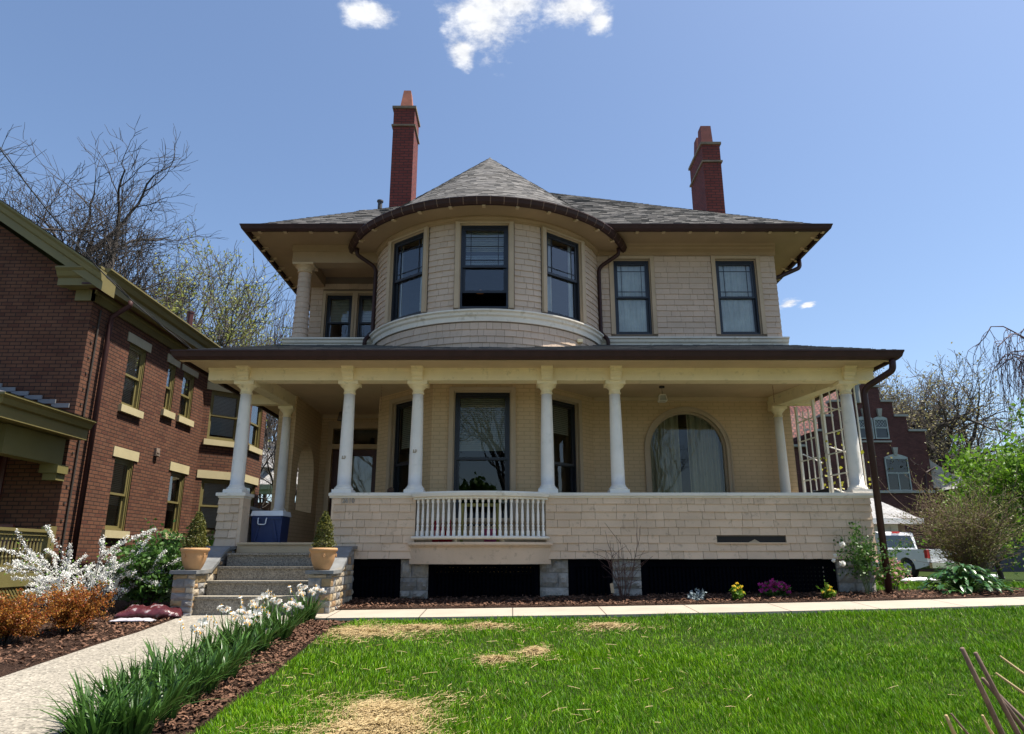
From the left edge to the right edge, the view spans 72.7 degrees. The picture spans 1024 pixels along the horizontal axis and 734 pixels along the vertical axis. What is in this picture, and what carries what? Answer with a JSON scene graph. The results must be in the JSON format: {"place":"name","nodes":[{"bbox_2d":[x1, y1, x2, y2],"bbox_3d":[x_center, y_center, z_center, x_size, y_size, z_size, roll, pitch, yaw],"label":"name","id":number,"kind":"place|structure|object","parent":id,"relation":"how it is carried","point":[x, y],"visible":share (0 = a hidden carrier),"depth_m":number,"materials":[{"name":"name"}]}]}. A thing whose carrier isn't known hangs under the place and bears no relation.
{"place":"outdoors","nodes":[
{"label":"outdoors","id":0,"kind":"place"},
{"bbox_2d":[0,524,14,558],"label":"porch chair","id":1,"kind":"object","parent":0,"point":[8,525],"visible":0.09,"depth_m":11.97,"materials":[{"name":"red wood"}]},
{"bbox_2d":[0,614,291,733],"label":"path","id":2,"kind":"structure","parent":0,"point":[54,675],"depth_m":6.03,"materials":[{"name":"concrete"}]},
{"bbox_2d":[0,0,1023,501],"label":"sky","id":3,"kind":"structure","parent":0,"point":[897,125],"materials":[{"name":"blue"}]},
{"bbox_2d":[30,571,1023,733],"bbox_3d":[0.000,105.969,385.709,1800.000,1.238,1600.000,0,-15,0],"label":"ground","id":4,"kind":"structure","parent":0,"point":[1010,576],"depth_m":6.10,"materials":[{"name":"green plant"}]},
{"bbox_2d":[0,599,177,676],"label":"mulch corner","id":5,"kind":"object","parent":4,"relation":"on","point":[7,668],"visible":0.36,"depth_m":7.48,"materials":[{"name":"brown wood"}]},
{"bbox_2d":[0,588,60,645],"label":"orange shrub","id":6,"kind":"object","parent":5,"relation":"on","point":[13,620],"visible":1,"depth_m":7.26,"materials":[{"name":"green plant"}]},
{"bbox_2d":[38,577,117,633],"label":"orange shrub","id":7,"kind":"object","parent":5,"relation":"on","point":[71,615],"visible":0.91,"depth_m":7.81,"materials":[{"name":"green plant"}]},
{"bbox_2d":[0,524,181,612],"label":"white blossom shrub","id":8,"kind":"object","parent":5,"relation":"on","point":[95,576],"visible":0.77,"depth_m":9.15,"materials":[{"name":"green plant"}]},
{"bbox_2d":[109,617,155,621],"bbox_3d":[-4.630,3.084,8.517,0.514,0.039,0.208,1,-15,-5],"label":"plastic bag","id":9,"kind":"object","parent":5,"relation":"on","point":[136,619],"visible":0.99,"depth_m":8.45,"materials":[{"name":"plastic"}]},
{"bbox_2d":[113,602,182,617],"bbox_3d":[-4.616,3.108,8.928,0.802,0.167,0.478,3,-16,-12],"label":"mulch bag","id":10,"kind":"object","parent":5,"relation":"on","point":[155,610],"visible":0.93,"depth_m":8.76,"materials":[{"name":"red plastic"}]},
{"bbox_2d":[104,518,199,608],"bbox_3d":[-4.900,2.720,9.604,1.163,1.283,1.336,12,-20,-38],"label":"green shrub","id":11,"kind":"object","parent":5,"relation":"on","point":[144,593],"visible":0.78,"depth_m":9.46,"materials":[{"name":"green plant"}]},
{"bbox_2d":[24,669,153,732],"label":"daffodil clump","id":12,"kind":"object","parent":4,"relation":"on","point":[79,697],"visible":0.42,"depth_m":4.57,"materials":[{"name":"green plant"}]},
{"bbox_2d":[0,167,209,385],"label":"bare tree","id":13,"kind":"object","parent":4,"relation":"on","point":[84,246],"visible":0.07,"depth_m":30.54,"materials":[{"name":"brown plant"}]},
{"bbox_2d":[0,117,246,389],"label":"bare tree","id":14,"kind":"object","parent":4,"relation":"on","point":[112,259],"visible":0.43,"depth_m":30.10,"materials":[{"name":"brown plant"}]},
{"bbox_2d":[73,655,181,702],"bbox_3d":[-2.749,2.245,4.906,0.845,0.394,0.795,10,-18,-34],"label":"daffodil clump","id":15,"kind":"object","parent":4,"relation":"on","point":[108,681],"visible":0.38,"depth_m":4.86,"materials":[{"name":"green plant"}]},
{"bbox_2d":[0,199,265,600],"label":"brick house","id":16,"kind":"structure","parent":4,"relation":"on","point":[92,451],"depth_m":13.44,"materials":[{"name":"red brick"}]},
{"bbox_2d":[0,456,7,498],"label":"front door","id":17,"kind":"structure","parent":16,"relation":"in","point":[3,460],"depth_m":12.43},
{"bbox_2d":[105,457,132,530],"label":"window","id":18,"kind":"structure","parent":16,"relation":"in","point":[123,498],"depth_m":14.41,"materials":[{"name":"green paint"}]},
{"bbox_2d":[121,343,145,409],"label":"window","id":19,"kind":"structure","parent":16,"relation":"in","point":[137,381],"depth_m":14.94,"materials":[{"name":"green paint"}]},
{"bbox_2d":[163,363,175,410],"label":"window","id":20,"kind":"structure","parent":16,"relation":"in","point":[169,388],"depth_m":16.41,"materials":[{"name":"green paint"}]},
{"bbox_2d":[164,471,184,532],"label":"window","id":21,"kind":"structure","parent":16,"relation":"in","point":[176,515],"depth_m":16.76,"materials":[{"name":"green paint"}]},
{"bbox_2d":[179,372,193,418],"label":"window","id":22,"kind":"structure","parent":16,"relation":"in","point":[188,397],"depth_m":17.33,"materials":[{"name":"yellow paint"}]},
{"bbox_2d":[198,478,229,533],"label":"window","id":23,"kind":"structure","parent":16,"relation":"in","point":[216,482],"depth_m":17.86,"materials":[{"name":"black glass"}]},
{"bbox_2d":[207,390,239,441],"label":"window","id":24,"kind":"structure","parent":16,"relation":"in","point":[230,396],"depth_m":18.52,"materials":[{"name":"black glass"}]},
{"bbox_2d":[244,483,254,514],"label":"window","id":25,"kind":"structure","parent":16,"relation":"in","point":[251,487],"depth_m":19.35,"materials":[{"name":"yellow paint"}]},
{"bbox_2d":[248,406,261,447],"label":"window","id":26,"kind":"structure","parent":16,"relation":"in","point":[257,426],"depth_m":19.80,"materials":[{"name":"yellow paint"}]},
{"bbox_2d":[2,124,293,389],"bbox_3d":[-19.963,-0.980,35.444,18.056,22.452,17.166,0,-15,0],"label":"bare tree","id":27,"kind":"object","parent":4,"relation":"on","point":[156,215],"visible":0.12,"depth_m":36.61,"materials":[{"name":"brown plant"}]},
{"bbox_2d":[98,647,214,689],"bbox_3d":[-2.721,2.322,5.300,0.845,0.394,0.795,-7,-17,25],"label":"daffodil clump","id":28,"kind":"object","parent":4,"relation":"on","point":[167,666],"visible":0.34,"depth_m":5.24,"materials":[{"name":"green plant"}]},
{"bbox_2d":[113,637,212,679],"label":"daffodil clump","id":29,"kind":"object","parent":4,"relation":"on","point":[160,660],"visible":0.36,"depth_m":5.70,"materials":[{"name":"green plant"}]},
{"bbox_2d":[156,525,214,579],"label":"green shrub","id":30,"kind":"object","parent":4,"relation":"on","point":[211,541],"visible":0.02,"depth_m":11.01,"materials":[{"name":"green plant"}]},
{"bbox_2d":[134,619,246,665],"bbox_3d":[-2.746,2.399,5.952,0.750,0.466,0.924,-7,-17,24],"label":"daffodil clump","id":31,"kind":"object","parent":4,"relation":"on","point":[196,629],"visible":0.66,"depth_m":6.01,"materials":[{"name":"green plant"}]},
{"bbox_2d":[123,216,290,448],"bbox_3d":[-14.854,1.210,32.579,12.103,16.661,15.766,8,-17,-26],"label":"budding tree","id":32,"kind":"object","parent":4,"relation":"on","point":[229,331],"visible":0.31,"depth_m":32.00,"materials":[{"name":"green plant"}]},
{"bbox_2d":[170,615,243,659],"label":"daffodil clump","id":33,"kind":"object","parent":4,"relation":"on","point":[205,621],"visible":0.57,"depth_m":6.38,"materials":[{"name":"green plant"}]},
{"bbox_2d":[197,604,259,650],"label":"daffodil clump","id":34,"kind":"object","parent":4,"relation":"on","point":[242,610],"visible":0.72,"depth_m":6.94,"materials":[{"name":"green plant"}]},
{"bbox_2d":[149,619,328,733],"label":"mulch edge","id":35,"kind":"object","parent":4,"relation":"on","point":[192,730],"visible":0.25,"depth_m":5.58,"materials":[{"name":"brown wood"}]},
{"bbox_2d":[18,677,163,733],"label":"daffodil clump","id":36,"kind":"object","parent":35,"relation":"on","point":[72,726],"visible":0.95,"depth_m":4.21,"materials":[{"name":"green plant"}]},
{"bbox_2d":[52,682,208,733],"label":"daffodil clump","id":37,"kind":"object","parent":35,"relation":"on","point":[141,723],"visible":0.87,"depth_m":4.33,"materials":[{"name":"green plant"}]},
{"bbox_2d":[114,661,214,722],"bbox_3d":[-2.432,2.230,4.760,0.940,0.364,0.889,1,-15,-5],"label":"daffodil clump","id":38,"kind":"object","parent":35,"relation":"on","point":[177,692],"visible":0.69,"depth_m":4.71,"materials":[{"name":"green plant"}]},
{"bbox_2d":[133,646,237,705],"bbox_3d":[-2.440,2.314,5.188,1.109,0.364,0.702,20,-25,-52],"label":"daffodil clump","id":39,"kind":"object","parent":35,"relation":"on","point":[199,686],"visible":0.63,"depth_m":5.12,"materials":[{"name":"green plant"}]},
{"bbox_2d":[144,646,285,694],"bbox_3d":[-2.425,2.369,5.485,0.889,0.364,0.940,-7,-17,25],"label":"daffodil clump","id":40,"kind":"object","parent":35,"relation":"on","point":[211,684],"visible":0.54,"depth_m":5.38,"materials":[{"name":"green plant"}]},
{"bbox_2d":[196,633,269,680],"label":"daffodil clump","id":41,"kind":"object","parent":35,"relation":"on","point":[241,651],"visible":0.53,"depth_m":5.78,"materials":[{"name":"green plant"}]},
{"bbox_2d":[212,611,296,664],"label":"daffodil clump","id":42,"kind":"object","parent":35,"relation":"on","point":[247,621],"visible":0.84,"depth_m":6.39,"materials":[{"name":"green plant"}]},
{"bbox_2d":[254,590,285,627],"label":"daffodil clump","id":43,"kind":"object","parent":35,"relation":"on","point":[259,598],"visible":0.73,"depth_m":8.06,"materials":[{"name":"green plant"}]},
{"bbox_2d":[235,607,305,652],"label":"daffodil clump","id":44,"kind":"object","parent":35,"relation":"on","point":[268,634],"visible":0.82,"depth_m":6.84,"materials":[{"name":"green plant"}]},
{"bbox_2d":[261,598,309,640],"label":"daffodil clump","id":45,"kind":"object","parent":35,"relation":"on","point":[286,633],"visible":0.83,"depth_m":7.38,"materials":[{"name":"green plant"}]},
{"bbox_2d":[269,585,329,623],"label":"daffodil clump","id":46,"kind":"object","parent":35,"relation":"on","point":[300,594],"visible":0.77,"depth_m":8.20,"materials":[{"name":"green plant"}]},
{"bbox_2d":[285,583,329,619],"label":"daffodil clump","id":47,"kind":"object","parent":35,"relation":"on","point":[314,604],"visible":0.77,"depth_m":8.56,"materials":[{"name":"green plant"}]},
{"bbox_2d":[0,587,1023,730],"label":"bark chips","id":48,"kind":"object","parent":35,"relation":"on","point":[320,625],"visible":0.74,"depth_m":7.84,"materials":[{"name":"brown wood"}]},
{"bbox_2d":[186,269,295,440],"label":"bare tree","id":49,"kind":"object","parent":4,"relation":"on","point":[277,331],"visible":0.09,"depth_m":45.81,"materials":[{"name":"brown plant"}]},
{"bbox_2d":[211,596,281,641],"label":"daffodil clump","id":50,"kind":"object","parent":4,"relation":"on","point":[254,605],"visible":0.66,"depth_m":7.39,"materials":[{"name":"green plant"}]},
{"bbox_2d":[169,546,357,615],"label":"front steps","id":51,"kind":"structure","parent":4,"relation":"on","point":[224,576],"depth_m":9.45,"materials":[{"name":"concrete"}]},
{"bbox_2d":[180,511,210,569],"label":"potted topiary","id":52,"kind":"object","parent":51,"relation":"on","point":[194,557],"visible":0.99,"depth_m":9.31,"materials":[{"name":"ceramic"}]},
{"bbox_2d":[309,511,337,569],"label":"potted topiary","id":53,"kind":"object","parent":51,"relation":"on","point":[322,557],"visible":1,"depth_m":9.27,"materials":[{"name":"ceramic"}]},
{"bbox_2d":[243,320,296,495],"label":"bare tree","id":54,"kind":"object","parent":4,"relation":"on","point":[267,413],"visible":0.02,"depth_m":44.42,"materials":[{"name":"brown plant"}]},
{"bbox_2d":[247,278,295,501],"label":"bare tree","id":55,"kind":"object","parent":4,"relation":"on","point":[265,496],"visible":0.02,"depth_m":47.81,"materials":[{"name":"brown plant"}]},
{"bbox_2d":[258,414,297,509],"bbox_3d":[-9.215,4.339,26.668,6.900,7.593,4.646,8,-17,-26],"label":"bare tree","id":56,"kind":"object","parent":4,"relation":"on","point":[273,433],"visible":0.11,"depth_m":26.45,"materials":[{"name":"brown plant"}]},
{"bbox_2d":[258,442,297,510],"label":"house","id":57,"kind":"structure","parent":4,"relation":"on","point":[265,475],"depth_m":41.44,"materials":[{"name":"white brick"}]},
{"bbox_2d":[170,90,904,598],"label":"house","id":58,"kind":"structure","parent":4,"relation":"on","point":[518,348],"depth_m":12.62,"materials":[{"name":"paint"}]},
{"bbox_2d":[0,147,190,348],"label":"service wire","id":59,"kind":"object","parent":58,"relation":"attached to","point":[58,223],"visible":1,"depth_m":9.48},
{"bbox_2d":[251,511,290,541],"bbox_3d":[-3.905,2.585,11.233,0.520,0.498,0.474,0,-15,0],"label":"cooler","id":60,"kind":"object","parent":58,"relation":"on","point":[269,526],"visible":0.96,"depth_m":11.08,"materials":[{"name":"blue plastic"}]},
{"bbox_2d":[320,291,355,336],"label":"window","id":61,"kind":"structure","parent":58,"relation":"in","point":[336,296],"depth_m":15.55,"materials":[{"name":"paint"}]},
{"bbox_2d":[352,291,372,336],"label":"window","id":62,"kind":"structure","parent":58,"relation":"in","point":[360,296],"depth_m":15.54,"materials":[{"name":"paint"}]},
{"bbox_2d":[385,394,417,521],"bbox_3d":[-1.921,1.660,12.612,0.240,2.290,1.010,14,-21,-42],"label":"window","id":63,"kind":"structure","parent":58,"relation":"in","point":[395,426],"depth_m":12.92,"materials":[{"name":"paint"}]},
{"bbox_2d":[384,226,428,323],"bbox_3d":[-1.924,-1.700,13.155,1.070,1.681,0.236,-12,-19,37],"label":"window","id":64,"kind":"structure","parent":58,"relation":"in","point":[392,282],"depth_m":13.24,"materials":[{"name":"paint"}]},
{"bbox_2d":[439,518,445,541],"bbox_3d":[-1.090,2.564,10.961,0.120,0.400,0.117,0,-15,0],"label":"toy skittle","id":65,"kind":"object","parent":58,"relation":"on","point":[440,531],"visible":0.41,"depth_m":10.92,"materials":[{"name":"red plastic"}]},
{"bbox_2d":[460,503,498,541],"bbox_3d":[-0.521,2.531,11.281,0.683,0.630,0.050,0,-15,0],"label":"chair","id":66,"kind":"object","parent":58,"relation":"on","point":[480,505],"visible":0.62,"depth_m":11.30,"materials":[{"name":"green paint"}]},
{"bbox_2d":[445,387,515,521],"bbox_3d":[-0.520,1.495,12.081,1.210,2.330,0.240,0,-15,0],"label":"window","id":67,"kind":"structure","parent":58,"relation":"in","point":[505,440],"depth_m":12.23,"materials":[{"name":"glass"}]},
{"bbox_2d":[454,221,513,308],"bbox_3d":[-0.500,-1.837,12.650,1.070,1.681,0.184,0,-15,0],"label":"window","id":68,"kind":"structure","parent":58,"relation":"in","point":[461,227],"depth_m":12.72,"materials":[{"name":"paint"}]},
{"bbox_2d":[484,529,496,541],"bbox_3d":[-0.342,2.655,10.936,0.230,0.210,0.227,0,-15,0],"label":"pink bucket","id":69,"kind":"object","parent":58,"relation":"on","point":[491,534],"visible":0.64,"depth_m":10.85,"materials":[{"name":"plastic"}]},
{"bbox_2d":[541,226,586,323],"bbox_3d":[0.924,-1.700,13.155,1.070,1.681,0.236,12,-19,-37],"label":"window","id":70,"kind":"structure","parent":58,"relation":"in","point":[579,282],"depth_m":13.23,"materials":[{"name":"paint"}]},
{"bbox_2d":[552,393,583,492],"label":"window","id":71,"kind":"structure","parent":58,"relation":"in","point":[576,438],"depth_m":12.91,"materials":[{"name":"paint"}]},
{"bbox_2d":[608,256,657,333],"bbox_3d":[2.440,-1.440,14.149,0.920,1.681,0.220,0,-15,0],"label":"window","id":72,"kind":"structure","parent":58,"relation":"in","point":[632,306],"depth_m":14.18,"materials":[{"name":"paint"}]},
{"bbox_2d":[658,386,667,401],"bbox_3d":[2.710,0.484,12.562,0.150,0.283,0.150,0,-15,0],"label":"hanging lantern","id":73,"kind":"object","parent":58,"relation":"hanging from","point":[662,397],"visible":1,"depth_m":12.50,"materials":[{"name":"white glass"}]},
{"bbox_2d":[644,406,734,492],"bbox_3d":[3.345,1.930,13.283,1.660,2.340,0.339,0,-15,0],"label":"arched window","id":74,"kind":"structure","parent":58,"relation":"in","point":[661,444],"depth_m":13.41,"materials":[{"name":"paint"}]},
{"bbox_2d":[710,256,766,333],"bbox_3d":[4.570,-1.440,14.150,1.000,1.681,0.222,0,-15,0],"label":"window","id":75,"kind":"structure","parent":58,"relation":"in","point":[737,308],"depth_m":14.18,"materials":[{"name":"paint"}]},
{"bbox_2d":[794,400,830,492],"bbox_3d":[5.450,1.838,12.564,0.084,2.440,0.861,1,-15,-5],"label":"trellis","id":76,"kind":"object","parent":58,"relation":"attached to","point":[818,457],"visible":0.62,"depth_m":12.68,"materials":[{"name":"paint"}]},
{"bbox_2d":[819,387,866,492],"bbox_3d":[5.576,1.501,11.683,0.084,2.630,0.947,2,-15,-8],"label":"trellis","id":77,"kind":"object","parent":58,"relation":"attached to","point":[827,446],"visible":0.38,"depth_m":11.95,"materials":[{"name":"paint"}]},
{"bbox_2d":[222,617,1011,733],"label":"straw","id":78,"kind":"object","parent":4,"relation":"on","point":[390,717],"visible":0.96,"depth_m":4.98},
{"bbox_2d":[315,597,1023,620],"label":"walkway","id":79,"kind":"structure","parent":4,"relation":"on","point":[582,612],"depth_m":8.92,"materials":[{"name":"concrete"}]},
{"bbox_2d":[335,588,1023,609],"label":"mulch bed","id":80,"kind":"object","parent":4,"relation":"on","point":[682,602],"visible":0.59,"depth_m":9.76,"materials":[{"name":"brown wood"}]},
{"bbox_2d":[594,520,652,598],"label":"bare bush","id":81,"kind":"object","parent":80,"relation":"on","point":[625,580],"visible":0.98,"depth_m":10.18,"materials":[{"name":"brown plant"}]},
{"bbox_2d":[687,588,706,600],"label":"blue grey plant","id":82,"kind":"object","parent":80,"relation":"on","point":[699,595],"visible":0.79,"depth_m":9.78,"materials":[{"name":"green plant"}]},
{"bbox_2d":[729,582,745,600],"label":"yellow daffodils","id":83,"kind":"object","parent":80,"relation":"on","point":[737,594],"visible":0.91,"depth_m":9.72,"materials":[{"name":"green plant"}]},
{"bbox_2d":[757,578,791,595],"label":"magenta flowers","id":84,"kind":"object","parent":80,"relation":"on","point":[772,586],"visible":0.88,"depth_m":10.11,"materials":[{"name":"purple plant"}]},
{"bbox_2d":[816,582,836,598],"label":"yellow daffodils","id":85,"kind":"object","parent":80,"relation":"on","point":[827,591],"visible":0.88,"depth_m":9.76,"materials":[{"name":"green plant"}]},
{"bbox_2d":[831,521,923,593],"bbox_3d":[5.452,2.803,10.459,1.280,1.242,1.398,-9,-18,30],"label":"rose bush","id":86,"kind":"object","parent":80,"relation":"on","point":[864,559],"visible":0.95,"depth_m":10.27,"materials":[{"name":"green plant"}]},
{"bbox_2d":[874,554,912,590],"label":"pink shrub","id":87,"kind":"object","parent":80,"relation":"on","point":[895,579],"visible":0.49,"depth_m":10.78,"materials":[{"name":"green plant"}]},
{"bbox_2d":[917,562,1018,595],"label":"broadleaf plant","id":88,"kind":"object","parent":80,"relation":"on","point":[960,578],"visible":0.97,"depth_m":10.25,"materials":[{"name":"green plant"}]},
{"bbox_2d":[813,432,871,505],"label":"climbing vine","id":89,"kind":"object","parent":4,"relation":"on","point":[862,452],"visible":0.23,"depth_m":11.98,"materials":[{"name":"yellow plant"}]},
{"bbox_2d":[823,498,923,575],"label":"garage","id":90,"kind":"structure","parent":4,"relation":"on","point":[891,525],"depth_m":30.19,"materials":[{"name":"white paint"}]},
{"bbox_2d":[873,524,901,573],"bbox_3d":[15.692,8.000,29.911,2.074,2.445,0.074,0,-15,0],"label":"garage door","id":91,"kind":"structure","parent":90,"relation":"in","point":[888,527],"depth_m":30.16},
{"bbox_2d":[790,384,961,570],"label":"brick mansion","id":92,"kind":"structure","parent":4,"relation":"on","point":[889,427],"depth_m":45.11,"materials":[{"name":"brick"}]},
{"bbox_2d":[856,416,874,438],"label":"window","id":93,"kind":"structure","parent":92,"relation":"in","point":[861,419],"depth_m":45.48,"materials":[{"name":"grey glass"}]},
{"bbox_2d":[873,416,889,438],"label":"window","id":94,"kind":"structure","parent":92,"relation":"in","point":[881,430],"depth_m":45.48,"materials":[{"name":"grey glass"}]},
{"bbox_2d":[884,454,911,489],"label":"window","id":95,"kind":"structure","parent":92,"relation":"in","point":[896,478],"depth_m":44.71,"materials":[{"name":"grey glass"}]},
{"bbox_2d":[878,375,932,428],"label":"budding tree","id":96,"kind":"object","parent":4,"relation":"on","point":[897,395],"depth_m":61.22,"materials":[{"name":"brown plant"}]},
{"bbox_2d":[873,531,955,576],"bbox_3d":[16.195,7.898,29.320,1.974,1.885,5.800,3,-16,-12],"label":"pickup truck","id":97,"kind":"object","parent":4,"relation":"on","point":[917,555],"visible":0.18,"depth_m":27.37,"materials":[{"name":"white paint"}]},
{"bbox_2d":[901,577,935,580],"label":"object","id":98,"kind":"object","parent":4,"relation":"on","point":[917,579],"visible":0.71,"depth_m":19.65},
{"bbox_2d":[879,368,1004,468],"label":"budding tree","id":99,"kind":"object","parent":4,"relation":"on","point":[931,422],"visible":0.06,"depth_m":54.00,"materials":[{"name":"brown plant"}]},
{"bbox_2d":[872,342,1023,487],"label":"budding tree","id":100,"kind":"object","parent":4,"relation":"on","point":[933,439],"visible":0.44,"depth_m":48.57,"materials":[{"name":"brown plant"}]},
{"bbox_2d":[878,463,1023,581],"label":"brown shrub","id":101,"kind":"object","parent":4,"relation":"on","point":[978,538],"visible":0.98,"depth_m":14.86,"materials":[{"name":"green plant"}]},
{"bbox_2d":[921,480,1023,579],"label":"green tree","id":102,"kind":"object","parent":4,"relation":"on","point":[999,572],"visible":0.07,"depth_m":22.98,"materials":[{"name":"green plant"}]},
{"bbox_2d":[931,396,1023,580],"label":"green tree","id":103,"kind":"object","parent":4,"relation":"on","point":[1007,471],"visible":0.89,"depth_m":17.30,"materials":[{"name":"green plant"}]},
{"bbox_2d":[936,470,1023,571],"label":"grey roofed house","id":104,"kind":"structure","parent":4,"relation":"on","point":[1017,568],"depth_m":42.39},
{"bbox_2d":[944,647,1023,733],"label":"cut shrub","id":105,"kind":"object","parent":4,"relation":"on","point":[1010,711],"visible":1,"depth_m":2.76,"materials":[{"name":"brown plant"}]},
{"bbox_2d":[963,326,1023,439],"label":"weeping tree","id":106,"kind":"object","parent":4,"relation":"on","point":[1007,363],"visible":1,"depth_m":12.40,"materials":[{"name":"grey plant"}]},
{"bbox_2d":[813,488,828,492],"bbox_3d":[4.980,2.524,11.749,0.600,0.890,0.600,0,-15,0],"label":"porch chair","id":107,"kind":"object","parent":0,"point":[826,490],"visible":0.2,"depth_m":11.74,"materials":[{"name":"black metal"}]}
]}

